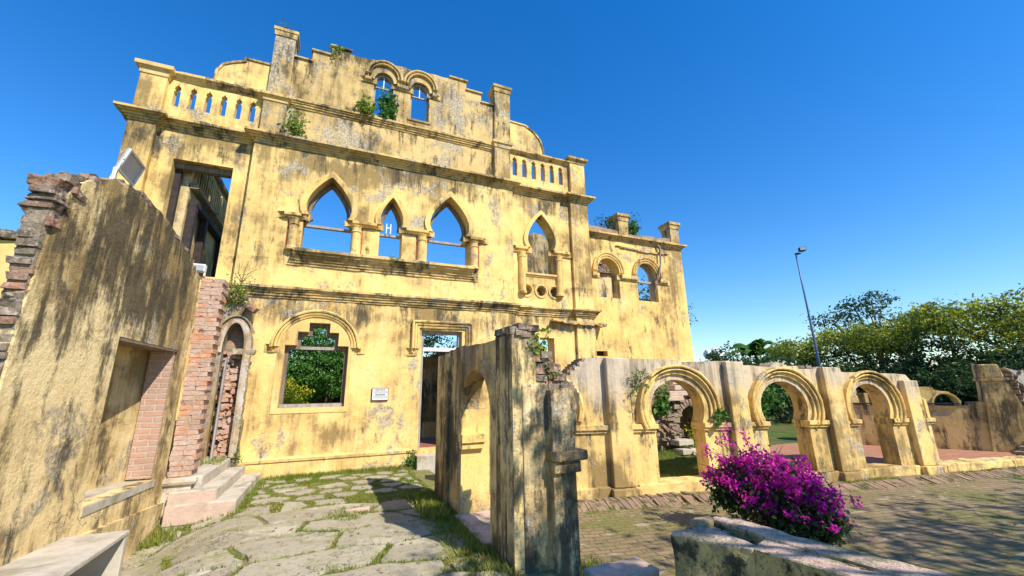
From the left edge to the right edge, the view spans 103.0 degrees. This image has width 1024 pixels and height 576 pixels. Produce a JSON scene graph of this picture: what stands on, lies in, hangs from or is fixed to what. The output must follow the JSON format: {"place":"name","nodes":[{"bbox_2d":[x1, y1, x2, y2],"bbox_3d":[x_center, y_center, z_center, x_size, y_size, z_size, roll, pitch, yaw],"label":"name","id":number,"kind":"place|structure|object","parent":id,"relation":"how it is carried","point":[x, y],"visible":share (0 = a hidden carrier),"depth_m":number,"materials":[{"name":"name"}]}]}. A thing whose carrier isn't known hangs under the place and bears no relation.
{"place":"outdoors","nodes":[
{"label":"outdoors","id":0,"kind":"place"},
{"bbox_2d":[120,468,562,575],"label":"stone path","id":1,"kind":"structure","parent":0,"point":[291,542],"depth_m":4.60,"materials":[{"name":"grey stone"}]},
{"bbox_2d":[0,229,17,296],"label":"ruined wall","id":2,"kind":"structure","parent":1,"relation":"on","point":[8,238],"depth_m":4.86,"materials":[{"name":"yellow paint"}]},
{"bbox_2d":[0,530,129,575],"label":"concrete bench","id":3,"kind":"object","parent":1,"relation":"on","point":[100,554],"visible":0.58,"depth_m":3.56,"materials":[{"name":"white concrete"}]},
{"bbox_2d":[0,171,200,566],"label":"ruined wall","id":4,"kind":"structure","parent":1,"relation":"on","point":[99,293],"depth_m":4.03,"materials":[{"name":"yellow paint"}]},
{"bbox_2d":[109,148,145,186],"bbox_3d":[-6.198,-1.191,6.416,0.203,2.035,0.786,7,-16,-28],"label":"tilted panel","id":5,"kind":"object","parent":4,"relation":"on","point":[132,168],"visible":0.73,"depth_m":6.57,"materials":[{"name":"white paint"}]},
{"bbox_2d":[161,458,260,529],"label":"stone steps","id":6,"kind":"structure","parent":1,"relation":"on","point":[216,489],"depth_m":5.76,"materials":[{"name":"stone"}]},
{"bbox_2d":[160,278,258,522],"bbox_3d":[-5.198,1.755,6.979,0.985,3.898,2.276,5,-15,-23],"label":"broken doorway","id":7,"kind":"structure","parent":6,"relation":"on","point":[210,419],"depth_m":6.48,"materials":[{"name":"brick"}]},
{"bbox_2d":[226,274,254,307],"bbox_3d":[-5.466,0.079,8.082,0.674,0.721,0.456,5,-15,-23],"label":"fern","id":8,"kind":"object","parent":7,"relation":"attached to","point":[244,293],"visible":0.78,"depth_m":8.06,"materials":[{"name":"green plant"}]},
{"bbox_2d":[232,446,243,462],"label":"weeds","id":9,"kind":"object","parent":6,"relation":"on","point":[238,457],"visible":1,"depth_m":7.50,"materials":[{"name":"green plant"}]},
{"bbox_2d":[345,506,369,512],"bbox_3d":[-2.169,3.132,5.713,0.320,0.085,0.080,5,-15,-23],"label":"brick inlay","id":10,"kind":"object","parent":1,"relation":"on","point":[358,509],"visible":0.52,"depth_m":5.71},
{"bbox_2d":[113,25,693,480],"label":"ruined mansion","id":11,"kind":"structure","parent":1,"relation":"on","point":[571,279],"depth_m":9.99,"materials":[{"name":"paint"}]},
{"bbox_2d":[193,263,206,276],"bbox_3d":[-6.463,-0.371,8.393,0.265,0.240,0.150,5,-15,-23],"label":"floodlight","id":12,"kind":"object","parent":11,"relation":"attached to","point":[201,268],"visible":0.59,"depth_m":8.37,"materials":[{"name":"white paint"}]},
{"bbox_2d":[232,258,261,282],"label":"weeds","id":13,"kind":"object","parent":11,"relation":"on","point":[242,280],"visible":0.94,"depth_m":8.45,"materials":[{"name":"green plant"}]},
{"bbox_2d":[275,18,300,31],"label":"weeds","id":14,"kind":"object","parent":11,"relation":"on","point":[287,24],"visible":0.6,"depth_m":10.46,"materials":[{"name":"green plant"}]},
{"bbox_2d":[281,102,310,137],"bbox_3d":[-5.113,-3.950,9.656,0.595,1.000,0.416,2,-14,-10],"label":"shrub","id":15,"kind":"object","parent":11,"relation":"on","point":[293,130],"visible":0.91,"depth_m":9.59,"materials":[{"name":"green plant"}]},
{"bbox_2d":[278,324,347,407],"bbox_3d":[-4.286,1.681,8.917,1.250,1.770,0.220,5,-15,-23],"label":"window frame","id":16,"kind":"structure","parent":11,"relation":"in","point":[286,356],"depth_m":8.86,"materials":[{"name":"beige paint"}]},
{"bbox_2d":[304,184,351,232],"bbox_3d":[-4.411,-1.966,9.908,1.036,1.190,0.120,5,-15,-23],"label":"window frame","id":17,"kind":"structure","parent":11,"relation":"in","point":[331,187],"depth_m":9.85,"materials":[{"name":"white wood"}]},
{"bbox_2d":[328,43,344,58],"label":"vine","id":18,"kind":"object","parent":11,"relation":"hanging from","point":[338,47],"visible":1,"depth_m":10.69,"materials":[{"name":"green plant"}]},
{"bbox_2d":[354,90,379,115],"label":"fig sapling","id":19,"kind":"object","parent":11,"relation":"on","point":[366,108],"visible":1,"depth_m":10.58,"materials":[{"name":"green plant"}]},
{"bbox_2d":[371,388,388,400],"bbox_3d":[-2.937,2.366,9.068,0.360,0.275,0.047,5,-15,-23],"label":"plaque","id":20,"kind":"object","parent":11,"relation":"attached to","point":[379,394],"visible":1,"depth_m":9.05,"materials":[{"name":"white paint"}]},
{"bbox_2d":[372,75,392,113],"bbox_3d":[-3.545,-5.205,11.186,0.500,1.390,0.100,5,-15,-23],"label":"window frame","id":21,"kind":"structure","parent":11,"relation":"in","point":[377,78],"depth_m":11.27,"materials":[{"name":"grey paint"}]},
{"bbox_2d":[379,204,400,239],"bbox_3d":[-3.103,-1.717,10.421,0.536,0.920,0.120,5,-15,-23],"label":"window frame","id":22,"kind":"structure","parent":11,"relation":"in","point":[391,207],"depth_m":10.40,"materials":[{"name":"white wood"}]},
{"bbox_2d":[375,85,404,120],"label":"fig sapling","id":23,"kind":"object","parent":11,"relation":"on","point":[385,106],"visible":0.98,"depth_m":10.87,"materials":[{"name":"green plant"}]},
{"bbox_2d":[410,85,428,121],"bbox_3d":[-2.645,-5.202,11.582,0.520,1.230,0.100,5,-15,-23],"label":"window frame","id":24,"kind":"structure","parent":11,"relation":"in","point":[419,87],"depth_m":11.64,"materials":[{"name":"grey paint"}]},
{"bbox_2d":[427,203,466,247],"bbox_3d":[-1.768,-1.738,11.016,1.126,1.210,0.120,5,-15,-23],"label":"window frame","id":25,"kind":"structure","parent":11,"relation":"in","point":[447,205],"depth_m":11.02,"materials":[{"name":"white wood"}]},
{"bbox_2d":[594,214,613,228],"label":"shrub","id":26,"kind":"object","parent":11,"relation":"on","point":[607,226],"visible":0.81,"depth_m":13.40,"materials":[{"name":"green plant"}]},
{"bbox_2d":[626,212,641,235],"bbox_3d":[4.071,-2.126,13.821,0.867,0.950,0.444,5,-15,-23],"label":"shrub","id":27,"kind":"object","parent":11,"relation":"on","point":[633,229],"visible":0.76,"depth_m":13.77,"materials":[{"name":"green plant"}]},
{"bbox_2d":[638,264,655,301],"bbox_3d":[4.353,-0.153,13.530,0.820,1.300,0.120,5,-15,-23],"label":"window frame","id":28,"kind":"structure","parent":11,"relation":"in","point":[651,283],"depth_m":13.63,"materials":[{"name":"grey paint"}]},
{"bbox_2d":[654,245,660,298],"bbox_3d":[4.789,-0.540,13.486,0.544,1.942,0.105,5,-15,-23],"label":"hanging cable","id":29,"kind":"object","parent":11,"relation":"hanging from","point":[658,246],"visible":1,"depth_m":13.55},
{"bbox_2d":[402,448,415,468],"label":"weeds","id":30,"kind":"object","parent":1,"relation":"on","point":[411,460],"visible":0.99,"depth_m":8.85,"materials":[{"name":"green plant"}]},
{"bbox_2d":[0,0,1023,375],"label":"sky","id":31,"kind":"structure","parent":0,"point":[882,139],"materials":[{"name":"blue"}]},
{"bbox_2d":[658,446,697,477],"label":"lawn","id":32,"kind":"structure","parent":0,"point":[679,463],"depth_m":9.86,"materials":[{"name":"green plant"}]},
{"bbox_2d":[651,381,696,454],"bbox_3d":[4.800,3.756,11.388,3.000,2.340,1.662,5,-15,-23],"label":"stair ruin","id":33,"kind":"object","parent":32,"relation":"on","point":[671,432],"visible":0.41,"depth_m":10.93,"materials":[{"name":"stone"}]},
{"bbox_2d":[653,381,672,416],"bbox_3d":[3.917,2.876,10.744,0.726,1.015,0.456,5,-15,-23],"label":"plant","id":34,"kind":"object","parent":33,"relation":"on","point":[662,408],"visible":0.97,"depth_m":10.68,"materials":[{"name":"green plant"}]},
{"bbox_2d":[684,422,694,447],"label":"weeds","id":35,"kind":"object","parent":32,"relation":"on","point":[692,437],"visible":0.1,"depth_m":11.01,"materials":[{"name":"green plant"}]},
{"bbox_2d":[703,348,739,359],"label":"cloud","id":36,"kind":"structure","parent":0,"point":[711,349],"depth_m":617.13,"materials":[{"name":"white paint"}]},
{"bbox_2d":[489,466,1023,575],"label":"brick pavement","id":37,"kind":"structure","parent":0,"point":[885,521],"depth_m":5.64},
{"bbox_2d":[434,323,587,575],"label":"arched wall","id":38,"kind":"structure","parent":37,"relation":"on","point":[527,522],"depth_m":4.15,"materials":[{"name":"paint"}]},
{"bbox_2d":[526,325,552,362],"bbox_3d":[0.237,0.606,4.366,0.390,0.413,0.338,-4,-15,13],"label":"plant","id":39,"kind":"object","parent":38,"relation":"on","point":[540,346],"visible":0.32,"depth_m":4.36,"materials":[{"name":"green plant"}]},
{"bbox_2d":[546,363,559,380],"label":"fern","id":40,"kind":"object","parent":38,"relation":"attached to","point":[551,375],"visible":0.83,"depth_m":4.27,"materials":[{"name":"green plant"}]},
{"bbox_2d":[134,445,1023,575],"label":"grass","id":41,"kind":"structure","parent":37,"relation":"on","point":[429,503],"depth_m":5.58,"materials":[{"name":"green plant"}]},
{"bbox_2d":[175,470,1023,575],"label":"fallen leaves","id":42,"kind":"object","parent":37,"relation":"on","point":[595,534],"visible":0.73,"depth_m":5.25,"materials":[{"name":"plant"}]},
{"bbox_2d":[584,557,658,575],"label":"stone block","id":43,"kind":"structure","parent":37,"relation":"on","point":[635,566],"depth_m":3.77,"materials":[{"name":"grey stone"}]},
{"bbox_2d":[479,358,947,507],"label":"arcade wall","id":44,"kind":"structure","parent":37,"relation":"on","point":[617,427],"depth_m":8.37,"materials":[{"name":"paint"}]},
{"bbox_2d":[626,365,650,393],"bbox_3d":[2.460,1.782,7.922,0.585,0.544,0.213,5,-15,-23],"label":"fern","id":45,"kind":"object","parent":44,"relation":"attached to","point":[639,381],"visible":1,"depth_m":7.93,"materials":[{"name":"green plant"}]},
{"bbox_2d":[712,407,732,425],"bbox_3d":[4.205,2.572,8.190,0.436,0.356,0.282,5,-15,-23],"label":"plant","id":46,"kind":"object","parent":44,"relation":"on","point":[723,413],"visible":0.99,"depth_m":8.14,"materials":[{"name":"green plant"}]},
{"bbox_2d":[578,467,1023,511],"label":"brick kerb","id":47,"kind":"structure","parent":37,"relation":"on","point":[646,500],"depth_m":7.38,"materials":[{"name":"brown brick"}]},
{"bbox_2d":[671,516,953,575],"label":"wall","id":48,"kind":"structure","parent":37,"relation":"on","point":[715,546],"depth_m":3.03,"materials":[{"name":"grey stone"}]},
{"bbox_2d":[699,424,943,572],"bbox_3d":[3.431,2.618,5.297,2.431,1.555,2.145,-2,-14,6],"label":"bougainvillea","id":49,"kind":"object","parent":37,"relation":"on","point":[774,491],"visible":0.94,"depth_m":5.29,"materials":[{"name":"purple plant"}]},
{"bbox_2d":[940,455,1023,471],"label":"kerb wall","id":50,"kind":"structure","parent":37,"relation":"on","point":[964,464],"depth_m":9.43,"materials":[{"name":"paint"}]},
{"bbox_2d":[1000,368,1023,407],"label":"ruined wall","id":51,"kind":"structure","parent":37,"relation":"on","point":[1016,379],"depth_m":10.74,"materials":[{"name":"white paint"}]},
{"bbox_2d":[1013,441,1023,455],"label":"brick steps","id":52,"kind":"structure","parent":37,"relation":"on","point":[1020,451],"depth_m":10.20,"materials":[{"name":"brick"}]},
{"bbox_2d":[765,400,797,444],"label":"lawn","id":53,"kind":"structure","parent":0,"point":[781,433],"depth_m":16.20,"materials":[{"name":"green plant"}]},
{"bbox_2d":[638,276,649,300],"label":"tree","id":54,"kind":"object","parent":53,"relation":"on","point":[646,296],"visible":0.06,"depth_m":19.25,"materials":[{"name":"green plant"}]},
{"bbox_2d":[700,341,785,364],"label":"tree","id":55,"kind":"object","parent":53,"relation":"on","point":[715,356],"visible":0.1,"depth_m":34.78,"materials":[{"name":"green plant"}]},
{"bbox_2d":[725,338,776,364],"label":"palm tree","id":56,"kind":"object","parent":53,"relation":"on","point":[749,349],"visible":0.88,"depth_m":30.44,"materials":[{"name":"green plant"}]},
{"bbox_2d":[761,385,788,418],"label":"bushy tree","id":57,"kind":"object","parent":53,"relation":"on","point":[773,394],"visible":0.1,"depth_m":18.89,"materials":[{"name":"green plant"}]},
{"bbox_2d":[743,351,811,423],"bbox_3d":[13.453,5.095,20.622,6.956,3.723,4.073,-3,-14,7],"label":"bushy tree","id":58,"kind":"object","parent":53,"relation":"on","point":[784,413],"visible":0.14,"depth_m":20.08,"materials":[{"name":"green plant"}]},
{"bbox_2d":[759,349,804,408],"bbox_3d":[20.369,6.675,29.613,4.118,4.769,3.527,-14,-19,41],"label":"palm tree","id":59,"kind":"object","parent":53,"relation":"on","point":[766,356],"visible":0.1,"depth_m":29.70,"materials":[{"name":"green plant"}]},
{"bbox_2d":[795,246,820,366],"bbox_3d":[16.553,2.351,22.211,0.401,9.598,0.642,5,-15,-23],"label":"lamp post","id":60,"kind":"object","parent":53,"relation":"on","point":[801,249],"visible":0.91,"depth_m":22.68,"materials":[{"name":"metal"}]},
{"bbox_2d":[755,327,936,375],"bbox_3d":[22.343,5.350,26.666,10.287,5.912,5.868,-3,-14,9],"label":"flowering tree","id":61,"kind":"object","parent":53,"relation":"on","point":[808,351],"visible":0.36,"depth_m":26.70,"materials":[{"name":"green plant"}]},
{"bbox_2d":[811,357,886,397],"bbox_3d":[18.538,5.638,22.667,5.088,3.678,5.430,-1,-14,0],"label":"bushy tree","id":62,"kind":"object","parent":53,"relation":"on","point":[851,368],"visible":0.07,"depth_m":21.83,"materials":[{"name":"green plant"}]},
{"bbox_2d":[803,289,909,369],"bbox_3d":[28.938,4.878,32.547,9.808,9.457,5.567,2,-14,-10],"label":"tree","id":63,"kind":"object","parent":53,"relation":"on","point":[857,309],"visible":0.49,"depth_m":33.09,"materials":[{"name":"green plant"}]},
{"bbox_2d":[857,357,969,404],"bbox_3d":[20.374,5.159,20.214,7.751,4.013,5.421,5,-15,-23],"label":"bushy tree","id":64,"kind":"object","parent":53,"relation":"on","point":[914,369],"visible":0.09,"depth_m":21.18,"materials":[{"name":"green plant"}]},
{"bbox_2d":[823,298,1023,391],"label":"flowering tree","id":65,"kind":"object","parent":53,"relation":"on","point":[912,331],"visible":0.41,"depth_m":23.01,"materials":[{"name":"green plant"}]},
{"bbox_2d":[913,354,1020,404],"bbox_3d":[21.273,4.948,18.140,5.194,3.956,6.588,5,-15,-23],"label":"bushy tree","id":66,"kind":"object","parent":53,"relation":"on","point":[940,382],"visible":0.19,"depth_m":18.53,"materials":[{"name":"green plant"}]},
{"bbox_2d":[770,443,1015,468],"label":"terracotta floor","id":67,"kind":"structure","parent":0,"point":[873,454],"depth_m":10.54,"materials":[{"name":"tile"}]},
{"bbox_2d":[852,389,871,404],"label":"ruined wall","id":68,"kind":"structure","parent":67,"relation":"on","point":[860,398],"depth_m":13.53,"materials":[{"name":"paint"}]},
{"bbox_2d":[853,364,1023,452],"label":"courtyard wall","id":69,"kind":"structure","parent":67,"relation":"on","point":[992,419],"depth_m":10.97,"materials":[{"name":"paint"}]},
{"bbox_3d":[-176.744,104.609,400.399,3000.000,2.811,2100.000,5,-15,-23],"label":"ground","id":70,"kind":"structure","parent":0,"visible":0},
{"bbox_2d":[283,375,314,403],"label":"flowering tree","id":71,"kind":"object","parent":70,"relation":"on","point":[288,399],"visible":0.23,"depth_m":16.11,"materials":[{"name":"yellow plant"}]},
{"bbox_2d":[286,328,344,403],"bbox_3d":[-9.940,4.606,21.802,8.137,5.855,6.157,13,-20,-44],"label":"tree","id":72,"kind":"object","parent":70,"relation":"on","point":[311,370],"visible":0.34,"depth_m":20.39,"materials":[{"name":"green plant"}]},
{"bbox_2d":[290,383,341,402],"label":"bushy tree","id":73,"kind":"object","parent":70,"relation":"on","point":[330,396],"depth_m":23.12,"materials":[{"name":"green plant"}]},
{"bbox_2d":[423,334,456,356],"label":"tree","id":74,"kind":"object","parent":70,"relation":"on","point":[428,340],"visible":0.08,"depth_m":24.12,"materials":[{"name":"green plant"}]},
{"bbox_2d":[919,387,960,404],"bbox_3d":[16.634,5.067,16.476,2.220,2.126,0.470,-8,-16,27],"label":"arch ruin","id":75,"kind":"object","parent":70,"relation":"on","point":[929,394],"visible":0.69,"depth_m":16.34,"materials":[{"name":"paint"}]},
{"bbox_2d":[889,283,1023,390],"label":"flowering tree","id":76,"kind":"object","parent":70,"relation":"on","point":[993,306],"visible":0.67,"depth_m":20.08,"materials":[{"name":"green plant"}]},
{"bbox_2d":[948,343,1023,398],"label":"bushy tree","id":77,"kind":"object","parent":70,"relation":"on","point":[1016,365],"visible":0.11,"depth_m":16.52,"materials":[{"name":"green plant"}]}
]}

